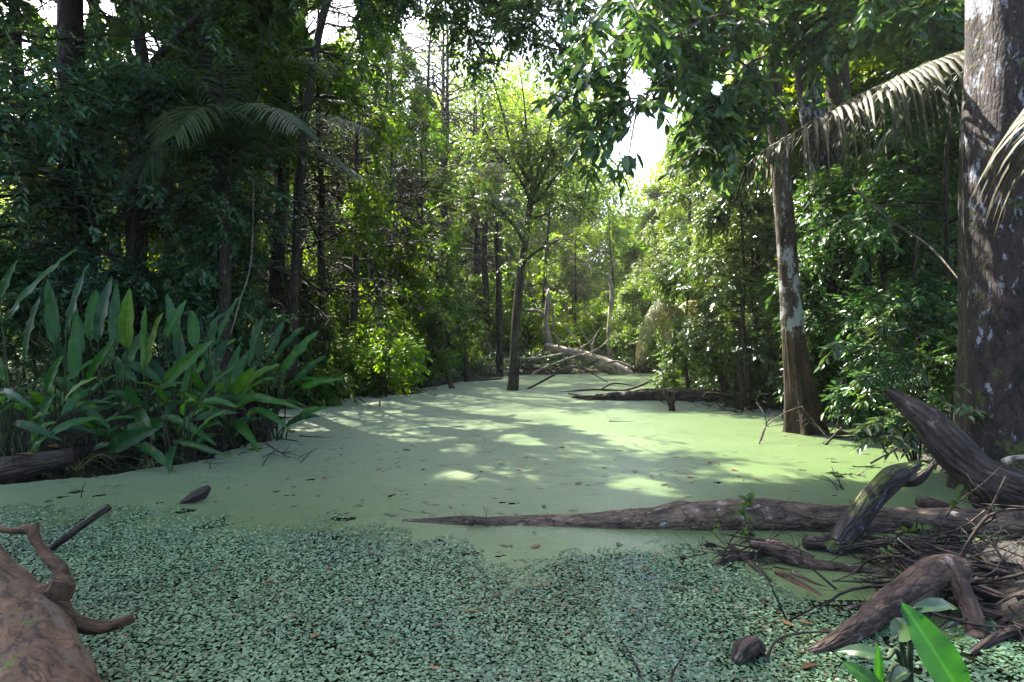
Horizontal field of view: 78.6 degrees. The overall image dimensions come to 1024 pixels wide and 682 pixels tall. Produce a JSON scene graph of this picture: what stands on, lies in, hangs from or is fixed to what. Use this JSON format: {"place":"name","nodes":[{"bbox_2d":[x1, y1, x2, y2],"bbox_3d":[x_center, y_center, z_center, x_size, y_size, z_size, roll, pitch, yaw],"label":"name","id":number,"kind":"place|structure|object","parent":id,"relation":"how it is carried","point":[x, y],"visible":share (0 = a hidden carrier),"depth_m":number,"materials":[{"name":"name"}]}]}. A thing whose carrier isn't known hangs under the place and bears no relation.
{"place":"outdoors","nodes":[
{"label":"outdoors","id":0,"kind":"place"},
{"bbox_2d":[0,0,749,314],"label":"sky","id":1,"kind":"structure","parent":0,"point":[647,150],"materials":[{"name":"white"}]},
{"bbox_2d":[0,407,1023,681],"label":"water","id":2,"kind":"structure","parent":0,"point":[96,469],"depth_m":3.69,"materials":[{"name":"liquid"}]},
{"bbox_2d":[0,249,96,456],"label":"paddle leaf plant","id":3,"kind":"object","parent":2,"relation":"in","point":[9,393],"visible":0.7,"depth_m":7.76,"materials":[{"name":"green plant"}]},
{"bbox_2d":[0,377,111,461],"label":"paddle leaf plant","id":4,"kind":"object","parent":2,"relation":"in","point":[38,427],"visible":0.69,"depth_m":7.49,"materials":[{"name":"green plant"}]},
{"bbox_2d":[0,523,134,681],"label":"fallen log","id":5,"kind":"object","parent":2,"relation":"in","point":[42,625],"visible":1,"depth_m":2.66,"materials":[{"name":"brown wood"}]},
{"bbox_2d":[0,263,135,468],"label":"paddle leaf plant","id":6,"kind":"object","parent":2,"relation":"in","point":[52,323],"visible":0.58,"depth_m":8.04,"materials":[{"name":"green plant"}]},
{"bbox_2d":[38,308,166,445],"bbox_3d":[-6.419,0.576,9.414,2.037,2.367,0.916,0,0,5],"label":"paddle leaf plant","id":7,"kind":"object","parent":2,"relation":"in","point":[60,349],"visible":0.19,"depth_m":9.53,"materials":[{"name":"green plant"}]},
{"bbox_2d":[42,277,183,459],"bbox_3d":[-5.571,0.431,8.527,1.835,2.654,1.084,0,0,21],"label":"paddle leaf plant","id":8,"kind":"object","parent":2,"relation":"in","point":[120,325],"visible":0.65,"depth_m":8.59,"materials":[{"name":"green plant"}]},
{"bbox_2d":[78,305,203,456],"bbox_3d":[-4.977,0.624,8.620,1.648,2.270,0.849,0,0,14],"label":"paddle leaf plant","id":9,"kind":"object","parent":2,"relation":"in","point":[142,419],"visible":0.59,"depth_m":8.66,"materials":[{"name":"green plant"}]},
{"bbox_2d":[86,396,237,472],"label":"paddle leaf plant","id":10,"kind":"object","parent":2,"relation":"in","point":[124,441],"visible":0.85,"depth_m":7.94,"materials":[{"name":"green plant"}]},
{"bbox_2d":[10,378,325,470],"bbox_3d":[-5.151,0.976,8.825,4.944,1.256,2.452,0,0,0],"label":"brush heap","id":11,"kind":"object","parent":2,"relation":"on","point":[140,455],"visible":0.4,"depth_m":8.67,"materials":[{"name":"brown plant"}]},
{"bbox_2d":[102,294,237,451],"bbox_3d":[-4.739,0.521,8.848,2.075,2.471,1.191,0,0,0],"label":"paddle leaf plant","id":12,"kind":"object","parent":2,"relation":"in","point":[187,361],"visible":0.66,"depth_m":8.91,"materials":[{"name":"green plant"}]},
{"bbox_2d":[149,321,246,439],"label":"paddle leaf plant","id":13,"kind":"object","parent":2,"relation":"in","point":[158,369],"visible":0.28,"depth_m":10.23,"materials":[{"name":"green plant"}]},
{"bbox_2d":[176,294,279,448],"bbox_3d":[-4.331,0.527,9.302,1.562,2.460,0.985,0,0,0],"label":"paddle leaf plant","id":14,"kind":"object","parent":2,"relation":"in","point":[242,381],"visible":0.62,"depth_m":9.34,"materials":[{"name":"green plant"}]},
{"bbox_2d":[164,349,302,451],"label":"paddle leaf plant","id":15,"kind":"object","parent":2,"relation":"in","point":[260,397],"visible":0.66,"depth_m":9.07,"materials":[{"name":"green plant"}]},
{"bbox_2d":[235,315,343,441],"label":"paddle leaf plant","id":16,"kind":"object","parent":2,"relation":"in","point":[256,345],"visible":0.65,"depth_m":9.93,"materials":[{"name":"green plant"}]},
{"bbox_2d":[0,373,1006,652],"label":"duckweed","id":17,"kind":"object","parent":2,"relation":"on","point":[588,435],"visible":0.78,"depth_m":7.37,"materials":[{"name":"green plant"}]},
{"bbox_2d":[0,503,1023,681],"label":"floating fern","id":18,"kind":"object","parent":2,"relation":"on","point":[558,673],"visible":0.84,"depth_m":3.67,"materials":[{"name":"green plant"}]},
{"bbox_2d":[427,63,618,390],"bbox_3d":[0.538,-3.861,20.253,6.410,11.517,4.841,0,0,0],"label":"pond tree","id":19,"kind":"object","parent":2,"relation":"in","point":[547,149],"visible":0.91,"depth_m":20.19,"materials":[{"name":"green plant"}]},
{"bbox_2d":[503,315,634,375],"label":"fallen tree","id":20,"kind":"object","parent":2,"relation":"in","point":[608,366],"visible":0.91,"depth_m":29.97,"materials":[{"name":"brown wood"}]},
{"bbox_2d":[568,388,720,401],"bbox_3d":[3.545,1.518,16.837,4.052,0.490,0.724,0,0,3],"label":"floating log","id":21,"kind":"object","parent":2,"relation":"in","point":[624,396],"visible":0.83,"depth_m":16.75,"materials":[{"name":"brown wood"}]},
{"bbox_2d":[402,498,1023,534],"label":"fallen log","id":22,"kind":"object","parent":2,"relation":"in","point":[762,512],"visible":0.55,"depth_m":5.28,"materials":[{"name":"brown wood"}]},
{"bbox_2d":[883,386,1023,508],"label":"broken log","id":23,"kind":"object","parent":22,"relation":"on","point":[957,453],"visible":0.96,"depth_m":5.35,"materials":[{"name":"brown wood"}]},
{"bbox_2d":[673,497,815,578],"bbox_3d":[1.677,1.391,4.567,1.135,0.484,1.120,0,0,15],"label":"brush heap","id":24,"kind":"object","parent":2,"relation":"on","point":[721,553],"visible":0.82,"depth_m":4.57,"materials":[{"name":"brown plant"}]},
{"bbox_2d":[529,0,964,435],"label":"pond tree","id":25,"kind":"object","parent":2,"relation":"in","point":[667,31],"visible":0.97,"depth_m":9.09,"materials":[{"name":"green plant"}]},
{"bbox_2d":[677,348,818,415],"bbox_3d":[5.494,0.851,14.018,2.994,1.508,2.596,0,0,-31],"label":"brush heap","id":26,"kind":"object","parent":2,"relation":"on","point":[765,405],"visible":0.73,"depth_m":14.20,"materials":[{"name":"brown plant"}]},
{"bbox_2d":[749,540,898,575],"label":"dead branch","id":27,"kind":"object","parent":2,"relation":"on","point":[813,563],"visible":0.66,"depth_m":4.39,"materials":[{"name":"brown wood"}]},
{"bbox_2d":[720,477,1023,607],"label":"brush heap","id":28,"kind":"object","parent":2,"relation":"on","point":[879,552],"visible":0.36,"depth_m":4.53,"materials":[{"name":"brown wood"}]},
{"bbox_2d":[822,458,937,555],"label":"broken branch","id":29,"kind":"object","parent":2,"relation":"in","point":[882,487],"visible":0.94,"depth_m":4.79,"materials":[{"name":"wood"}]},
{"bbox_2d":[847,407,921,461],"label":"shrub","id":30,"kind":"object","parent":2,"relation":"in","point":[889,436],"visible":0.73,"depth_m":7.26,"materials":[{"name":"green plant"}]},
{"bbox_2d":[766,476,1023,620],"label":"brush heap","id":31,"kind":"object","parent":2,"relation":"on","point":[975,564],"visible":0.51,"depth_m":3.98,"materials":[{"name":"brown wood"}]},
{"bbox_2d":[804,554,988,654],"bbox_3d":[2.212,1.481,3.419,1.443,0.394,0.505,0,0,-31],"label":"stump log","id":32,"kind":"object","parent":2,"relation":"in","point":[932,576],"visible":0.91,"depth_m":3.54,"materials":[{"name":"brown wood"}]},
{"bbox_2d":[770,540,1023,655],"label":"brush heap","id":33,"kind":"object","parent":2,"relation":"on","point":[965,619],"visible":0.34,"depth_m":3.53,"materials":[{"name":"brown plant"}]},
{"bbox_2d":[837,598,957,681],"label":"paddle leaf plant","id":34,"kind":"object","parent":2,"relation":"in","point":[902,670],"visible":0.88,"depth_m":2.73,"materials":[{"name":"green plant"}]},
{"bbox_2d":[901,603,970,681],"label":"paddle leaf plant","id":35,"kind":"object","parent":2,"relation":"on","point":[939,655],"visible":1,"depth_m":2.33,"materials":[{"name":"green plant"}]},
{"bbox_2d":[0,339,1023,643],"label":"ground","id":36,"kind":"structure","parent":0,"point":[1010,599],"depth_m":9.78,"materials":[{"name":"brown soil"}]},
{"bbox_2d":[0,232,65,368],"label":"shrub","id":37,"kind":"object","parent":36,"relation":"on","point":[10,296],"visible":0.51,"depth_m":10.85,"materials":[{"name":"green plant"}]},
{"bbox_2d":[0,448,75,480],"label":"fallen log","id":38,"kind":"object","parent":36,"relation":"on","point":[22,467],"visible":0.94,"depth_m":7.25,"materials":[{"name":"brown wood"}]},
{"bbox_2d":[0,248,110,392],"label":"shrub","id":39,"kind":"object","parent":36,"relation":"on","point":[32,363],"visible":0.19,"depth_m":11.63,"materials":[{"name":"green plant"}]},
{"bbox_2d":[0,100,140,386],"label":"young tree","id":40,"kind":"object","parent":36,"relation":"on","point":[103,241],"visible":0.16,"depth_m":12.55,"materials":[{"name":"green plant"}]},
{"bbox_2d":[0,0,166,374],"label":"forest tree","id":41,"kind":"object","parent":36,"relation":"on","point":[27,40],"visible":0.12,"depth_m":16.84,"materials":[{"name":"green plant"}]},
{"bbox_2d":[30,0,156,388],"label":"forest tree","id":42,"kind":"object","parent":36,"relation":"on","point":[71,17],"visible":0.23,"depth_m":13.36,"materials":[{"name":"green plant"}]},
{"bbox_2d":[0,263,190,401],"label":"shrub","id":43,"kind":"object","parent":36,"relation":"on","point":[21,322],"visible":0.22,"depth_m":12.18,"materials":[{"name":"green plant"}]},
{"bbox_2d":[0,0,234,324],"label":"understory tree","id":44,"kind":"object","parent":36,"relation":"on","point":[13,94],"visible":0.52,"depth_m":11.07,"materials":[{"name":"green plant"}]},
{"bbox_2d":[58,0,238,377],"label":"forest tree","id":45,"kind":"object","parent":36,"relation":"on","point":[185,27],"visible":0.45,"depth_m":12.86,"materials":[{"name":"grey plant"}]},
{"bbox_2d":[94,269,218,399],"bbox_3d":[-7.117,0.001,12.837,2.368,3.092,2.098,0,0,-30],"label":"shrub","id":46,"kind":"object","parent":36,"relation":"on","point":[161,304],"visible":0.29,"depth_m":12.42,"materials":[{"name":"green plant"}]},
{"bbox_2d":[0,55,331,411],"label":"understory tree","id":47,"kind":"object","parent":36,"relation":"on","point":[135,206],"visible":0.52,"depth_m":11.37,"materials":[{"name":"green plant"}]},
{"bbox_2d":[131,0,302,394],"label":"forest tree","id":48,"kind":"object","parent":36,"relation":"on","point":[242,13],"visible":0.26,"depth_m":13.31,"materials":[{"name":"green plant"}]},
{"bbox_2d":[138,192,296,420],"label":"young tree","id":49,"kind":"object","parent":36,"relation":"on","point":[208,231],"visible":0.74,"depth_m":12.17,"materials":[{"name":"green plant"}]},
{"bbox_2d":[114,0,344,366],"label":"tree","id":50,"kind":"object","parent":36,"relation":"on","point":[246,43],"visible":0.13,"depth_m":14.19,"materials":[{"name":"green plant"}]},
{"bbox_2d":[116,2,381,394],"bbox_3d":[-4.761,-3.052,11.530,4.337,8.154,5.921,0,0,-17],"label":"palm","id":51,"kind":"object","parent":36,"relation":"on","point":[226,130],"visible":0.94,"depth_m":11.45,"materials":[{"name":"green plant"}]},
{"bbox_2d":[88,0,438,406],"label":"forest tree","id":52,"kind":"object","parent":36,"relation":"on","point":[338,56],"visible":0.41,"depth_m":14.53,"materials":[{"name":"green plant"}]},
{"bbox_2d":[168,0,384,404],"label":"tree","id":53,"kind":"object","parent":36,"relation":"on","point":[305,315],"visible":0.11,"depth_m":15.83,"materials":[{"name":"green plant"}]},
{"bbox_2d":[233,199,358,409],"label":"young tree","id":54,"kind":"object","parent":36,"relation":"on","point":[284,301],"visible":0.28,"depth_m":15.10,"materials":[{"name":"green plant"}]},
{"bbox_2d":[190,0,411,383],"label":"tree","id":55,"kind":"object","parent":36,"relation":"on","point":[364,354],"visible":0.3,"depth_m":16.39,"materials":[{"name":"green plant"}]},
{"bbox_2d":[259,338,360,407],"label":"shrub","id":56,"kind":"object","parent":36,"relation":"on","point":[325,391],"visible":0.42,"depth_m":15.00,"materials":[{"name":"green plant"}]},
{"bbox_2d":[239,0,408,365],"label":"tree","id":57,"kind":"object","parent":36,"relation":"on","point":[320,246],"visible":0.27,"depth_m":17.76,"materials":[{"name":"green plant"}]},
{"bbox_2d":[318,341,400,398],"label":"shrub","id":58,"kind":"object","parent":36,"relation":"on","point":[371,387],"visible":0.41,"depth_m":17.52,"materials":[{"name":"green plant"}]},
{"bbox_2d":[290,83,447,357],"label":"tree","id":59,"kind":"object","parent":36,"relation":"on","point":[416,233],"visible":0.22,"depth_m":21.92,"materials":[{"name":"green plant"}]},
{"bbox_2d":[286,1,465,396],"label":"tree","id":60,"kind":"object","parent":36,"relation":"on","point":[372,212],"visible":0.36,"depth_m":18.66,"materials":[{"name":"green plant"}]},
{"bbox_2d":[335,315,432,397],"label":"shrub","id":61,"kind":"object","parent":36,"relation":"on","point":[407,363],"visible":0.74,"depth_m":17.74,"materials":[{"name":"green plant"}]},
{"bbox_2d":[285,0,483,339],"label":"tree","id":62,"kind":"object","parent":36,"relation":"on","point":[337,247],"visible":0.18,"depth_m":25.88,"materials":[{"name":"green plant"}]},
{"bbox_2d":[328,41,474,354],"bbox_3d":[-4.503,-4.830,23.342,6.400,12.584,5.575,0,0,-20],"label":"tree","id":63,"kind":"object","parent":36,"relation":"on","point":[434,123],"visible":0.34,"depth_m":23.30,"materials":[{"name":"green plant"}]},
{"bbox_2d":[363,241,443,354],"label":"young tree","id":64,"kind":"object","parent":36,"relation":"on","point":[400,267],"visible":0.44,"depth_m":22.43,"materials":[{"name":"green plant"}]},
{"bbox_2d":[351,0,498,363],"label":"tree","id":65,"kind":"object","parent":36,"relation":"on","point":[413,60],"visible":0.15,"depth_m":28.73,"materials":[{"name":"green plant"}]},
{"bbox_2d":[375,110,482,354],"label":"tree","id":66,"kind":"object","parent":36,"relation":"on","point":[439,187],"visible":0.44,"depth_m":25.38,"materials":[{"name":"green plant"}]},
{"bbox_2d":[374,84,485,363],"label":"tree","id":67,"kind":"object","parent":36,"relation":"on","point":[414,106],"visible":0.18,"depth_m":27.80,"materials":[{"name":"green plant"}]},
{"bbox_2d":[403,299,463,387],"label":"shrub","id":68,"kind":"object","parent":36,"relation":"on","point":[437,315],"visible":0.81,"depth_m":21.16,"materials":[{"name":"green plant"}]},
{"bbox_2d":[384,0,538,327],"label":"tree","id":69,"kind":"object","parent":36,"relation":"on","point":[445,106],"visible":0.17,"depth_m":32.71,"materials":[{"name":"green plant"}]},
{"bbox_2d":[289,0,634,381],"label":"forest tree","id":70,"kind":"object","parent":36,"relation":"on","point":[517,28],"visible":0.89,"depth_m":11.25,"materials":[{"name":"green plant"}]},
{"bbox_2d":[0,344,953,469],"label":"undergrowth","id":71,"kind":"object","parent":36,"relation":"on","point":[484,361],"visible":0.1,"depth_m":18.59,"materials":[{"name":"green plant"}]},
{"bbox_2d":[842,268,957,433],"bbox_3d":[5.994,0.259,9.286,1.799,2.650,2.030,0,0,-10],"label":"shrub","id":72,"kind":"object","parent":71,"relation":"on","point":[923,286],"visible":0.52,"depth_m":8.97,"materials":[{"name":"green plant"}]},
{"bbox_2d":[0,18,954,352],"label":"forest","id":73,"kind":"object","parent":36,"relation":"on","point":[626,220],"visible":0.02,"depth_m":49.99,"materials":[{"name":"green plant"}]},
{"bbox_2d":[431,83,544,345],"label":"tree","id":74,"kind":"object","parent":36,"relation":"on","point":[475,250],"visible":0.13,"depth_m":34.96,"materials":[{"name":"green plant"}]},
{"bbox_2d":[450,154,529,376],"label":"palm","id":75,"kind":"object","parent":36,"relation":"on","point":[499,329],"visible":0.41,"depth_m":27.89,"materials":[{"name":"green plant"}]},
{"bbox_2d":[431,73,552,357],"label":"forest tree","id":76,"kind":"object","parent":36,"relation":"on","point":[485,281],"visible":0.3,"depth_m":33.19,"materials":[{"name":"green plant"}]},
{"bbox_2d":[448,123,541,352],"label":"tree","id":77,"kind":"object","parent":36,"relation":"on","point":[515,250],"visible":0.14,"depth_m":41.10,"materials":[{"name":"green plant"}]},
{"bbox_2d":[504,130,599,353],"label":"tree","id":78,"kind":"object","parent":36,"relation":"on","point":[546,249],"visible":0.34,"depth_m":37.04,"materials":[{"name":"green plant"}]},
{"bbox_2d":[533,196,604,338],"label":"tree","id":79,"kind":"object","parent":36,"relation":"on","point":[589,234],"visible":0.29,"depth_m":40.56,"materials":[{"name":"green plant"}]},
{"bbox_2d":[553,223,604,349],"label":"tree","id":80,"kind":"object","parent":36,"relation":"on","point":[575,325],"visible":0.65,"depth_m":35.69,"materials":[{"name":"green plant"}]},
{"bbox_2d":[579,199,643,355],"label":"tree","id":81,"kind":"object","parent":36,"relation":"on","point":[611,230],"visible":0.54,"depth_m":36.93,"materials":[{"name":"green plant"}]},
{"bbox_2d":[605,280,659,373],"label":"young tree","id":82,"kind":"object","parent":36,"relation":"on","point":[635,295],"visible":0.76,"depth_m":30.37,"materials":[{"name":"green plant"}]},
{"bbox_2d":[621,180,694,359],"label":"tree","id":83,"kind":"object","parent":36,"relation":"on","point":[649,191],"visible":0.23,"depth_m":32.76,"materials":[{"name":"green plant"}]},
{"bbox_2d":[635,300,706,389],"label":"palm","id":84,"kind":"object","parent":36,"relation":"on","point":[654,310],"visible":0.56,"depth_m":17.49,"materials":[{"name":"green plant"}]},
{"bbox_2d":[617,114,749,380],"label":"tree","id":85,"kind":"object","parent":36,"relation":"on","point":[679,190],"visible":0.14,"depth_m":23.55,"materials":[{"name":"green plant"}]},
{"bbox_2d":[638,123,731,373],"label":"tree","id":86,"kind":"object","parent":36,"relation":"on","point":[671,223],"visible":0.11,"depth_m":29.30,"materials":[{"name":"green plant"}]},
{"bbox_2d":[639,236,750,389],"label":"young tree","id":87,"kind":"object","parent":36,"relation":"on","point":[669,376],"visible":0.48,"depth_m":17.64,"materials":[{"name":"green plant"}]},
{"bbox_2d":[650,120,812,394],"bbox_3d":[6.754,-2.527,18.462,5.072,9.989,4.618,0,0,0],"label":"tree","id":88,"kind":"object","parent":36,"relation":"on","point":[700,196],"visible":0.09,"depth_m":18.49,"materials":[{"name":"green plant"}]},
{"bbox_2d":[664,167,828,408],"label":"young tree","id":89,"kind":"object","parent":36,"relation":"on","point":[717,218],"visible":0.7,"depth_m":14.46,"materials":[{"name":"green plant"}]},
{"bbox_2d":[715,328,783,410],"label":"shrub","id":90,"kind":"object","parent":36,"relation":"on","point":[753,340],"visible":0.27,"depth_m":14.75,"materials":[{"name":"green plant"}]},
{"bbox_2d":[681,50,818,396],"bbox_3d":[6.401,-2.817,16.494,4.914,9.794,4.320,0,0,45],"label":"tree","id":91,"kind":"object","parent":36,"relation":"on","point":[799,145],"visible":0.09,"depth_m":16.09,"materials":[{"name":"green plant"}]},
{"bbox_2d":[604,0,964,405],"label":"forest tree","id":92,"kind":"object","parent":36,"relation":"on","point":[835,94],"visible":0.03,"depth_m":13.62,"materials":[{"name":"green plant"}]},
{"bbox_2d":[725,0,890,377],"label":"forest tree","id":93,"kind":"object","parent":36,"relation":"on","point":[806,116],"visible":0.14,"depth_m":12.40,"materials":[{"name":"green plant"}]},
{"bbox_2d":[723,0,963,338],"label":"forest tree","id":94,"kind":"object","parent":36,"relation":"on","point":[883,51],"visible":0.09,"depth_m":13.45,"materials":[{"name":"green plant"}]},
{"bbox_2d":[730,0,964,217],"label":"palm","id":95,"kind":"object","parent":36,"relation":"on","point":[934,70],"visible":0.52,"depth_m":6.73,"materials":[{"name":"green plant"}]},
{"bbox_2d":[745,134,954,420],"bbox_3d":[6.689,-1.240,12.513,3.885,6.216,3.520,0,0,-36],"label":"young tree","id":96,"kind":"object","parent":36,"relation":"on","point":[803,279],"visible":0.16,"depth_m":12.39,"materials":[{"name":"green plant"}]},
{"bbox_2d":[807,288,904,422],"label":"shrub","id":97,"kind":"object","parent":36,"relation":"on","point":[826,330],"visible":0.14,"depth_m":11.53,"materials":[{"name":"green plant"}]},
{"bbox_2d":[781,80,958,361],"bbox_3d":[6.791,-1.449,11.450,3.572,6.182,3.445,0,0,30],"label":"young tree","id":98,"kind":"object","parent":36,"relation":"on","point":[818,255],"visible":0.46,"depth_m":11.38,"materials":[{"name":"green plant"}]},
{"bbox_2d":[814,280,934,435],"bbox_3d":[5.024,0.240,8.417,2.219,2.228,0.871,0,0,-26],"label":"shrub","id":99,"kind":"object","parent":36,"relation":"on","point":[865,382],"visible":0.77,"depth_m":8.32,"materials":[{"name":"green plant"}]},
{"bbox_2d":[785,0,964,343],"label":"forest tree","id":100,"kind":"object","parent":36,"relation":"on","point":[870,73],"visible":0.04,"depth_m":15.27,"materials":[{"name":"green plant"}]},
{"bbox_2d":[799,39,961,389],"bbox_3d":[6.591,-1.579,10.065,3.520,6.216,3.885,0,0,14],"label":"young tree","id":101,"kind":"object","parent":36,"relation":"on","point":[882,231],"visible":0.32,"depth_m":10.01,"materials":[{"name":"green plant"}]},
{"bbox_2d":[819,330,944,445],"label":"shrub","id":102,"kind":"object","parent":36,"relation":"on","point":[856,415],"visible":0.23,"depth_m":9.90,"materials":[{"name":"green plant"}]},
{"bbox_2d":[856,322,957,430],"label":"shrub","id":103,"kind":"object","parent":36,"relation":"on","point":[948,350],"visible":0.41,"depth_m":8.21,"materials":[{"name":"green plant"}]},
{"bbox_2d":[814,473,1018,576],"bbox_3d":[3.043,1.258,4.554,1.457,0.692,1.740,0,0,39],"label":"brush heap","id":104,"kind":"object","parent":36,"relation":"on","point":[888,541],"visible":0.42,"depth_m":4.57,"materials":[{"name":"brown plant"}]},
{"bbox_2d":[946,0,1023,496],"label":"forest tree","id":105,"kind":"object","parent":36,"relation":"on","point":[990,364],"visible":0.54,"depth_m":6.32,"materials":[{"name":"brown plant"}]},
{"bbox_2d":[969,109,1023,235],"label":"palm","id":106,"kind":"object","parent":36,"relation":"on","point":[1014,126],"visible":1,"depth_m":4.88,"materials":[{"name":"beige plant"}]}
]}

